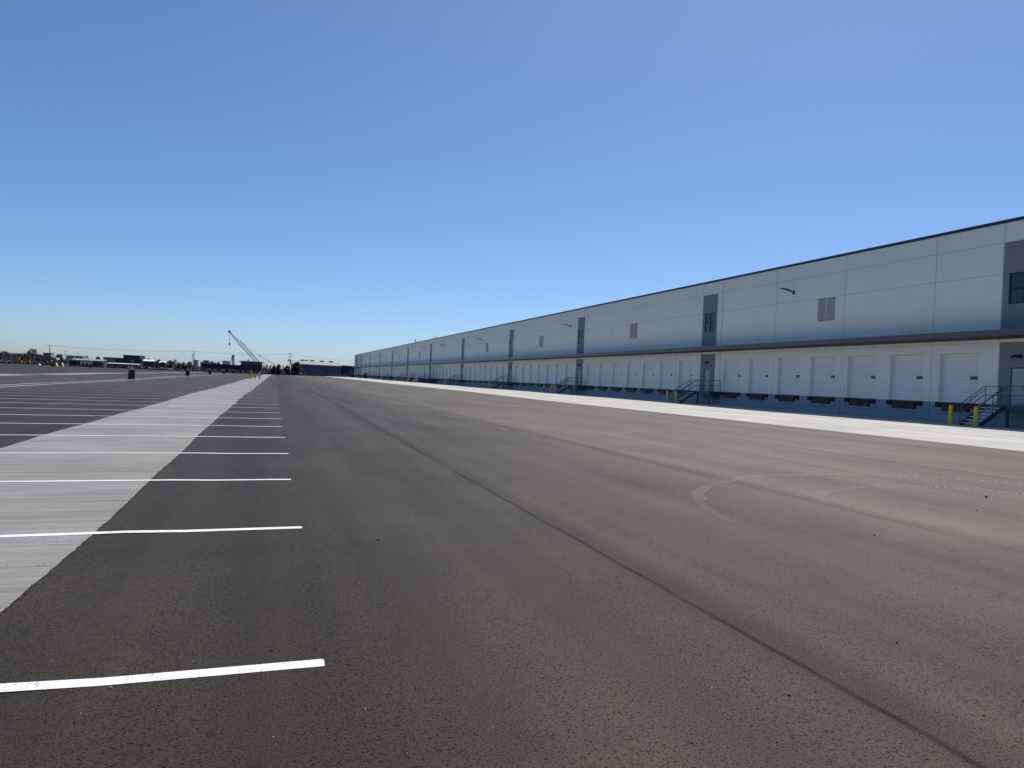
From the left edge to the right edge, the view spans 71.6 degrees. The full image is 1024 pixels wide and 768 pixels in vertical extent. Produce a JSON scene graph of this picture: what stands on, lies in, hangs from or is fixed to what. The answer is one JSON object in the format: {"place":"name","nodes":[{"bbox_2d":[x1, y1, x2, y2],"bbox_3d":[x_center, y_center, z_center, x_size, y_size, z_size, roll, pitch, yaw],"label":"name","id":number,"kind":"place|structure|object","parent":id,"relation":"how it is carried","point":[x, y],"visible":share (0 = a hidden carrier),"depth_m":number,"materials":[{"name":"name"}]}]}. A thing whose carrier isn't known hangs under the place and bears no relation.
{"place":"outdoors","nodes":[
{"label":"outdoors","id":0,"kind":"place"},
{"bbox_2d":[56,354,63,360],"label":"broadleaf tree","id":1,"kind":"object","parent":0,"point":[60,356],"visible":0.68,"depth_m":694.01,"materials":[{"name":"green plant"}]},
{"bbox_2d":[66,355,75,363],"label":"flat roof building","id":2,"kind":"structure","parent":0,"point":[68,357],"depth_m":663.03,"materials":[{"name":"grey stone"}]},
{"bbox_2d":[76,356,87,358],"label":"brick block","id":3,"kind":"structure","parent":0,"point":[82,357],"depth_m":670.93,"materials":[{"name":"white"}]},
{"bbox_2d":[107,363,141,367],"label":"storage shed","id":4,"kind":"structure","parent":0,"point":[121,364],"depth_m":463.83,"materials":[{"name":"white metal"}]},
{"bbox_2d":[103,355,149,363],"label":"stepped building","id":5,"kind":"structure","parent":0,"point":[132,359],"depth_m":588.57,"materials":[{"name":"blue stone"}]},
{"bbox_2d":[143,360,157,367],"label":"storage shed","id":6,"kind":"structure","parent":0,"point":[148,363],"depth_m":576.54,"materials":[{"name":"blue metal"}]},
{"bbox_2d":[194,360,198,369],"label":"tower block","id":7,"kind":"structure","parent":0,"point":[196,364],"depth_m":826.11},
{"bbox_2d":[202,363,239,371],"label":"wing","id":8,"kind":"structure","parent":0,"point":[221,367],"depth_m":376.94,"materials":[{"name":"blue"}]},
{"bbox_2d":[239,359,264,372],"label":"lookout building","id":9,"kind":"structure","parent":0,"point":[248,365],"depth_m":380.16,"materials":[{"name":"blue stone"}]},
{"bbox_2d":[290,360,341,376],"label":"blue warehouse","id":10,"kind":"structure","parent":0,"point":[312,367],"depth_m":412.34,"materials":[{"name":"metal"}]},
{"bbox_2d":[0,363,1023,767],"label":"parking yard","id":11,"kind":"structure","parent":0,"point":[528,583],"depth_m":5.54,"materials":[{"name":"grey asphalt"}]},
{"bbox_2d":[0,374,24,375],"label":"concrete pad","id":12,"kind":"object","parent":11,"relation":"on","point":[10,374],"visible":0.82,"depth_m":85.17,"materials":[{"name":"grey concrete"}]},
{"bbox_2d":[46,373,125,374],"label":"concrete pad","id":13,"kind":"object","parent":11,"relation":"on","point":[81,373],"visible":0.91,"depth_m":114.57,"materials":[{"name":"grey concrete"}]},
{"bbox_2d":[10,375,193,384],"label":"row end line","id":14,"kind":"object","parent":11,"relation":"on","point":[84,381],"visible":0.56,"depth_m":69.22,"materials":[{"name":"white paint"}]},
{"bbox_2d":[7,374,219,386],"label":"row end line","id":15,"kind":"object","parent":11,"relation":"on","point":[85,382],"visible":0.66,"depth_m":64.85,"materials":[{"name":"white paint"}]},
{"bbox_2d":[2,402,248,407],"bbox_3d":[-18.391,0.815,29.254,16.776,0.189,0.147,3,0,-18],"label":"stall line","id":16,"kind":"object","parent":11,"relation":"on","point":[104,404],"visible":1,"depth_m":29.95,"materials":[{"name":"white paint"}]},
{"bbox_2d":[128,366,134,378],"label":"light pole footing","id":17,"kind":"object","parent":11,"relation":"on","point":[131,374],"visible":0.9,"depth_m":90.04,"materials":[{"name":"concrete"}]},
{"bbox_2d":[0,374,270,611],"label":"concrete pad","id":18,"kind":"object","parent":11,"relation":"on","point":[40,507],"visible":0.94,"depth_m":10.95,"materials":[{"name":"grey concrete"}]},
{"bbox_2d":[11,414,270,418],"bbox_3d":[-16.062,0.946,22.227,16.893,0.192,0.139,3,0,-18],"label":"stall line","id":19,"kind":"object","parent":11,"relation":"on","point":[140,416],"visible":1,"depth_m":23.47,"materials":[{"name":"white paint"}]},
{"bbox_2d":[5,398,279,404],"bbox_3d":[-19.541,0.751,32.695,16.820,0.194,0.131,3,0,-18],"label":"stall line","id":20,"kind":"object","parent":11,"relation":"on","point":[141,401],"visible":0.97,"depth_m":33.38,"materials":[{"name":"white paint"}]},
{"bbox_2d":[0,479,290,481],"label":"stall line","id":21,"kind":"object","parent":11,"relation":"on","point":[143,480],"visible":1,"depth_m":10.35,"materials":[{"name":"white paint"}]},
{"bbox_2d":[74,435,223,436],"bbox_3d":[-13.779,1.079,15.334,16.928,0.195,0.133,3,0,-18],"label":"stall line","id":22,"kind":"object","parent":11,"relation":"on","point":[118,435],"visible":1,"depth_m":16.82,"materials":[{"name":"white paint"}]},
{"bbox_2d":[0,526,301,536],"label":"stall line","id":23,"kind":"object","parent":11,"relation":"on","point":[102,532],"visible":1,"depth_m":7.17,"materials":[{"name":"white paint"}]},
{"bbox_2d":[42,408,261,412],"bbox_3d":[-17.214,0.881,25.706,16.807,0.189,0.136,3,0,-18],"label":"stall line","id":24,"kind":"object","parent":11,"relation":"on","point":[152,410],"visible":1,"depth_m":26.91,"materials":[{"name":"white paint"}]},
{"bbox_2d":[30,423,281,426],"bbox_3d":[-14.962,1.014,18.822,16.904,0.194,0.150,3,0,-18],"label":"stall line","id":25,"kind":"object","parent":11,"relation":"on","point":[138,424],"visible":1,"depth_m":20.22,"materials":[{"name":"white paint"}]},
{"bbox_2d":[0,659,324,691],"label":"stall line","id":26,"kind":"object","parent":11,"relation":"on","point":[25,686],"visible":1,"depth_m":3.82,"materials":[{"name":"white paint"}]},
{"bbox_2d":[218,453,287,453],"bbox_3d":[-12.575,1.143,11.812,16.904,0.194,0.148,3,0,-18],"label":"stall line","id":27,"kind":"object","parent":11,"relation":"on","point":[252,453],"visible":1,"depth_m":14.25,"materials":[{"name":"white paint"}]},
{"bbox_2d":[325,376,1023,450],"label":"dock apron","id":28,"kind":"object","parent":11,"relation":"on","point":[1001,437],"visible":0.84,"depth_m":42.03,"materials":[{"name":"concrete"}]},
{"bbox_2d":[397,374,406,380],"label":"metal stair","id":29,"kind":"object","parent":28,"relation":"on","point":[404,378],"visible":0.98,"depth_m":227.38,"materials":[{"name":"grey metal"}]},
{"bbox_2d":[411,374,436,382],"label":"yard ramp","id":30,"kind":"structure","parent":28,"relation":"on","point":[423,380],"depth_m":185.08,"materials":[{"name":"blue paint"}]},
{"bbox_2d":[447,375,463,384],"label":"metal stair","id":31,"kind":"object","parent":28,"relation":"on","point":[456,379],"visible":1,"depth_m":160.27,"materials":[{"name":"grey metal"}]},
{"bbox_2d":[491,376,513,388],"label":"metal stair","id":32,"kind":"object","parent":28,"relation":"on","point":[500,383],"visible":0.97,"depth_m":127.27,"materials":[{"name":"grey metal"}]},
{"bbox_2d":[553,377,585,393],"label":"metal stair","id":33,"kind":"object","parent":28,"relation":"on","point":[577,387],"visible":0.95,"depth_m":97.82,"materials":[{"name":"grey metal"}]},
{"bbox_2d":[672,380,720,403],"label":"metal stair","id":34,"kind":"object","parent":28,"relation":"on","point":[710,394],"visible":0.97,"depth_m":68.45,"materials":[{"name":"grey metal"}]},
{"bbox_2d":[948,405,952,424],"bbox_3d":[24.897,1.779,40.309,0.210,1.194,0.210,3,0,-18],"label":"bollard","id":35,"kind":"object","parent":28,"relation":"on","point":[950,416],"visible":0.91,"depth_m":40.23,"materials":[{"name":"yellow metal"}]},
{"bbox_2d":[973,406,977,426],"bbox_3d":[25.379,1.805,38.857,0.210,1.194,0.210,3,0,-18],"label":"bollard","id":36,"kind":"object","parent":28,"relation":"on","point":[975,420],"visible":0.91,"depth_m":38.78,"materials":[{"name":"yellow metal"}]},
{"bbox_2d":[958,386,1023,426],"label":"metal stair","id":37,"kind":"object","parent":28,"relation":"on","point":[1001,408],"visible":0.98,"depth_m":39.65,"materials":[{"name":"grey metal"}]},
{"bbox_2d":[352,216,1023,427],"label":"warehouse","id":38,"kind":"structure","parent":11,"relation":"on","point":[929,328],"depth_m":56.40,"materials":[{"name":"white paint"}]},
{"bbox_2d":[470,366,472,379],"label":"dock door","id":39,"kind":"structure","parent":38,"relation":"in","point":[471,373],"depth_m":154.36,"materials":[{"name":"white metal"}]},
{"bbox_2d":[475,366,477,379],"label":"dock door","id":40,"kind":"structure","parent":38,"relation":"in","point":[476,369],"depth_m":150.63,"materials":[{"name":"white metal"}]},
{"bbox_2d":[480,366,482,380],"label":"dock door","id":41,"kind":"structure","parent":38,"relation":"in","point":[481,369],"depth_m":146.89,"materials":[{"name":"white metal"}]},
{"bbox_2d":[485,366,487,380],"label":"dock door","id":42,"kind":"structure","parent":38,"relation":"in","point":[486,376],"depth_m":143.23,"materials":[{"name":"white metal"}]},
{"bbox_2d":[491,366,493,380],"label":"dock door","id":43,"kind":"structure","parent":38,"relation":"in","point":[492,367],"depth_m":139.40,"materials":[{"name":"white metal"}]},
{"bbox_2d":[497,366,499,381],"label":"dock door","id":44,"kind":"structure","parent":38,"relation":"in","point":[498,367],"depth_m":135.67,"materials":[{"name":"white metal"}]},
{"bbox_2d":[503,365,506,381],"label":"dock door","id":45,"kind":"structure","parent":38,"relation":"in","point":[505,366],"depth_m":131.90,"materials":[{"name":"white metal"}]},
{"bbox_2d":[510,340,512,349],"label":"window","id":46,"kind":"structure","parent":38,"relation":"in","point":[511,341],"depth_m":128.11,"materials":[{"name":"blue glass"}]},
{"bbox_2d":[516,365,519,381],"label":"dock door","id":47,"kind":"structure","parent":38,"relation":"in","point":[518,366],"depth_m":124.58,"materials":[{"name":"white metal"}]},
{"bbox_2d":[523,365,527,382],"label":"dock door","id":48,"kind":"structure","parent":38,"relation":"in","point":[525,366],"depth_m":121.01,"materials":[{"name":"white metal"}]},
{"bbox_2d":[531,365,535,382],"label":"dock door","id":49,"kind":"structure","parent":38,"relation":"in","point":[532,366],"depth_m":117.36,"materials":[{"name":"white metal"}]},
{"bbox_2d":[539,364,543,383],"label":"dock door","id":50,"kind":"structure","parent":38,"relation":"in","point":[541,368],"depth_m":113.70,"materials":[{"name":"white metal"}]},
{"bbox_2d":[547,364,552,383],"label":"dock door","id":51,"kind":"structure","parent":38,"relation":"in","point":[550,366],"depth_m":110.07,"materials":[{"name":"white metal"}]},
{"bbox_2d":[556,364,562,383],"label":"dock door","id":52,"kind":"structure","parent":38,"relation":"in","point":[559,366],"depth_m":106.46,"materials":[{"name":"white metal"}]},
{"bbox_2d":[566,364,572,384],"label":"dock door","id":53,"kind":"structure","parent":38,"relation":"in","point":[569,366],"depth_m":102.79,"materials":[{"name":"white metal"}]},
{"bbox_2d":[577,370,580,384],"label":"entry door","id":54,"kind":"structure","parent":38,"relation":"in","point":[579,371],"depth_m":98.91,"materials":[{"name":"grey metal"}]},
{"bbox_2d":[578,330,583,343],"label":"window","id":55,"kind":"structure","parent":38,"relation":"in","point":[581,333],"depth_m":98.76,"materials":[{"name":"blue glass"}]},
{"bbox_2d":[588,363,595,385],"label":"dock door","id":56,"kind":"structure","parent":38,"relation":"in","point":[591,376],"depth_m":95.52,"materials":[{"name":"white metal"}]},
{"bbox_2d":[600,363,608,386],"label":"dock door","id":57,"kind":"structure","parent":38,"relation":"in","point":[604,366],"depth_m":91.86,"materials":[{"name":"white metal"}]},
{"bbox_2d":[614,362,622,386],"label":"dock door","id":58,"kind":"structure","parent":38,"relation":"in","point":[618,366],"depth_m":88.16,"materials":[{"name":"white metal"}]},
{"bbox_2d":[628,362,637,387],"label":"dock door","id":59,"kind":"structure","parent":38,"relation":"in","point":[633,366],"depth_m":84.52,"materials":[{"name":"white metal"}]},
{"bbox_2d":[644,362,654,388],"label":"dock door","id":60,"kind":"structure","parent":38,"relation":"in","point":[649,366],"depth_m":80.85,"materials":[{"name":"white metal"}]},
{"bbox_2d":[661,361,672,388],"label":"dock door","id":61,"kind":"structure","parent":38,"relation":"in","point":[667,366],"depth_m":77.18,"materials":[{"name":"white metal"}]},
{"bbox_2d":[680,361,692,389],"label":"dock door","id":62,"kind":"structure","parent":38,"relation":"in","point":[686,366],"depth_m":73.54,"materials":[{"name":"white metal"}]},
{"bbox_2d":[704,369,709,390],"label":"entry door","id":63,"kind":"structure","parent":38,"relation":"in","point":[707,371],"depth_m":69.61,"materials":[{"name":"grey metal"}]},
{"bbox_2d":[705,313,715,331],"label":"window","id":64,"kind":"structure","parent":38,"relation":"in","point":[709,318],"depth_m":69.47,"materials":[{"name":"blue glass"}]},
{"bbox_2d":[725,359,740,392],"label":"dock door","id":65,"kind":"structure","parent":38,"relation":"in","point":[733,367],"depth_m":66.00,"materials":[{"name":"white metal"}]},
{"bbox_2d":[750,359,768,393],"bbox_3d":[21.821,-0.682,62.186,0.105,3.050,2.616,3,0,-18],"label":"dock door","id":66,"kind":"structure","parent":38,"relation":"in","point":[760,367],"depth_m":62.34,"materials":[{"name":"white metal"}]},
{"bbox_2d":[779,358,799,394],"bbox_3d":[23.028,-0.616,58.551,0.105,3.050,2.616,3,0,-18],"label":"dock door","id":67,"kind":"structure","parent":38,"relation":"in","point":[790,367],"depth_m":58.72,"materials":[{"name":"white metal"}]},
{"bbox_2d":[812,357,835,396],"bbox_3d":[24.236,-0.551,54.917,0.105,3.050,2.616,3,0,-18],"label":"dock door","id":68,"kind":"structure","parent":38,"relation":"in","point":[823,382],"depth_m":55.05,"materials":[{"name":"white metal"}]},
{"bbox_2d":[849,356,876,398],"bbox_3d":[25.443,-0.485,51.283,0.105,3.050,2.616,3,0,-18],"label":"dock door","id":69,"kind":"structure","parent":38,"relation":"in","point":[862,368],"depth_m":51.40,"materials":[{"name":"white metal"}]},
{"bbox_2d":[891,355,923,400],"bbox_3d":[26.650,-0.420,47.649,0.105,3.050,2.616,3,0,-18],"label":"dock door","id":70,"kind":"structure","parent":38,"relation":"in","point":[907,378],"depth_m":47.75,"materials":[{"name":"white metal"}]},
{"bbox_2d":[941,353,978,403],"bbox_3d":[27.857,-0.354,44.015,0.105,3.050,2.616,3,0,-18],"label":"dock door","id":71,"kind":"structure","parent":38,"relation":"in","point":[959,371],"depth_m":44.12,"materials":[{"name":"white metal"}]},
{"bbox_2d":[1009,271,1023,303],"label":"window","id":72,"kind":"structure","parent":38,"relation":"in","point":[1016,285],"depth_m":40.74,"materials":[{"name":"blue glass"}]},
{"bbox_2d":[1009,368,1023,405],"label":"entry door","id":73,"kind":"structure","parent":38,"relation":"in","point":[1017,374],"depth_m":40.46,"materials":[{"name":"grey metal"}]},
{"bbox_2d":[691,473,1019,521],"bbox_3d":[6.991,1.842,12.839,11.179,0.128,3.554,3,0,-26],"label":"tyre mark","id":74,"kind":"object","parent":11,"relation":"on","point":[767,475],"visible":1,"depth_m":12.46,"materials":[{"name":"rubber"}]},
{"bbox_2d":[817,485,1023,502],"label":"tyre mark","id":75,"kind":"object","parent":11,"relation":"on","point":[883,486],"visible":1,"depth_m":12.43,"materials":[{"name":"rubber"}]},
{"bbox_2d":[0,0,1023,369],"label":"sky","id":76,"kind":"structure","parent":0,"point":[333,180],"materials":[{"name":"blue"}]},
{"label":"ground","id":77,"kind":"structure","parent":0,"visible":0},
{"bbox_2d":[12,350,30,362],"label":"excavator","id":78,"kind":"object","parent":77,"relation":"on","point":[17,359],"visible":0.78,"depth_m":342.33,"materials":[{"name":"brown metal"}]},
{"bbox_2d":[0,351,63,363],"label":"bare woods","id":79,"kind":"object","parent":77,"relation":"on","point":[33,358],"visible":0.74,"depth_m":417.70,"materials":[{"name":"brown plant"}]},
{"bbox_2d":[43,352,54,356],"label":"apartment tower","id":80,"kind":"structure","parent":77,"relation":"on","point":[51,354],"depth_m":1082.70,"materials":[{"name":"grey stone"}]},
{"bbox_2d":[69,358,107,366],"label":"depot","id":81,"kind":"structure","parent":77,"relation":"on","point":[77,361],"depth_m":465.72,"materials":[{"name":"metal"}]},
{"bbox_2d":[92,363,106,367],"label":"steel frame","id":82,"kind":"object","parent":77,"relation":"on","point":[96,364],"visible":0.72,"depth_m":308.06,"materials":[{"name":"yellow paint"}]},
{"bbox_2d":[0,361,331,376],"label":"verge grass","id":83,"kind":"structure","parent":77,"relation":"on","point":[124,367],"depth_m":323.53,"materials":[{"name":"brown plant"}]},
{"bbox_2d":[167,361,173,368],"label":"broadleaf tree","id":84,"kind":"object","parent":77,"relation":"on","point":[170,365],"visible":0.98,"depth_m":508.05,"materials":[{"name":"green plant"}]},
{"bbox_2d":[64,359,290,373],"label":"woods","id":85,"kind":"object","parent":77,"relation":"on","point":[190,367],"visible":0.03,"depth_m":897.68,"materials":[{"name":"green plant"}]},
{"bbox_2d":[200,362,216,369],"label":"grey terrace","id":86,"kind":"structure","parent":77,"relation":"on","point":[209,363],"depth_m":832.62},
{"bbox_2d":[222,360,230,364],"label":"storage tank","id":87,"kind":"object","parent":77,"relation":"on","point":[228,362],"visible":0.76,"depth_m":666.43,"materials":[{"name":"metal"}]},
{"bbox_2d":[228,331,274,373],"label":"lattice crane","id":88,"kind":"object","parent":77,"relation":"on","point":[270,370],"visible":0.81,"depth_m":449.68,"materials":[{"name":"grey metal"}]},
{"bbox_2d":[271,366,275,373],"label":"evergreen tree","id":89,"kind":"object","parent":77,"relation":"on","point":[273,370],"visible":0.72,"depth_m":359.59,"materials":[{"name":"green plant"}]},
{"bbox_2d":[276,364,282,374],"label":"evergreen tree","id":90,"kind":"object","parent":77,"relation":"on","point":[278,369],"visible":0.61,"depth_m":354.42,"materials":[{"name":"green plant"}]},
{"bbox_2d":[283,365,290,374],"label":"evergreen tree","id":91,"kind":"object","parent":77,"relation":"on","point":[287,368],"visible":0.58,"depth_m":354.46,"materials":[{"name":"green plant"}]},
{"bbox_2d":[293,362,300,374],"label":"evergreen tree","id":92,"kind":"object","parent":77,"relation":"on","point":[296,367],"visible":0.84,"depth_m":357.58,"materials":[{"name":"green plant"}]},
{"bbox_2d":[341,365,353,376],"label":"blue annex","id":93,"kind":"object","parent":77,"relation":"on","point":[347,370],"visible":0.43,"depth_m":421.60,"materials":[{"name":"blue"}]}
]}

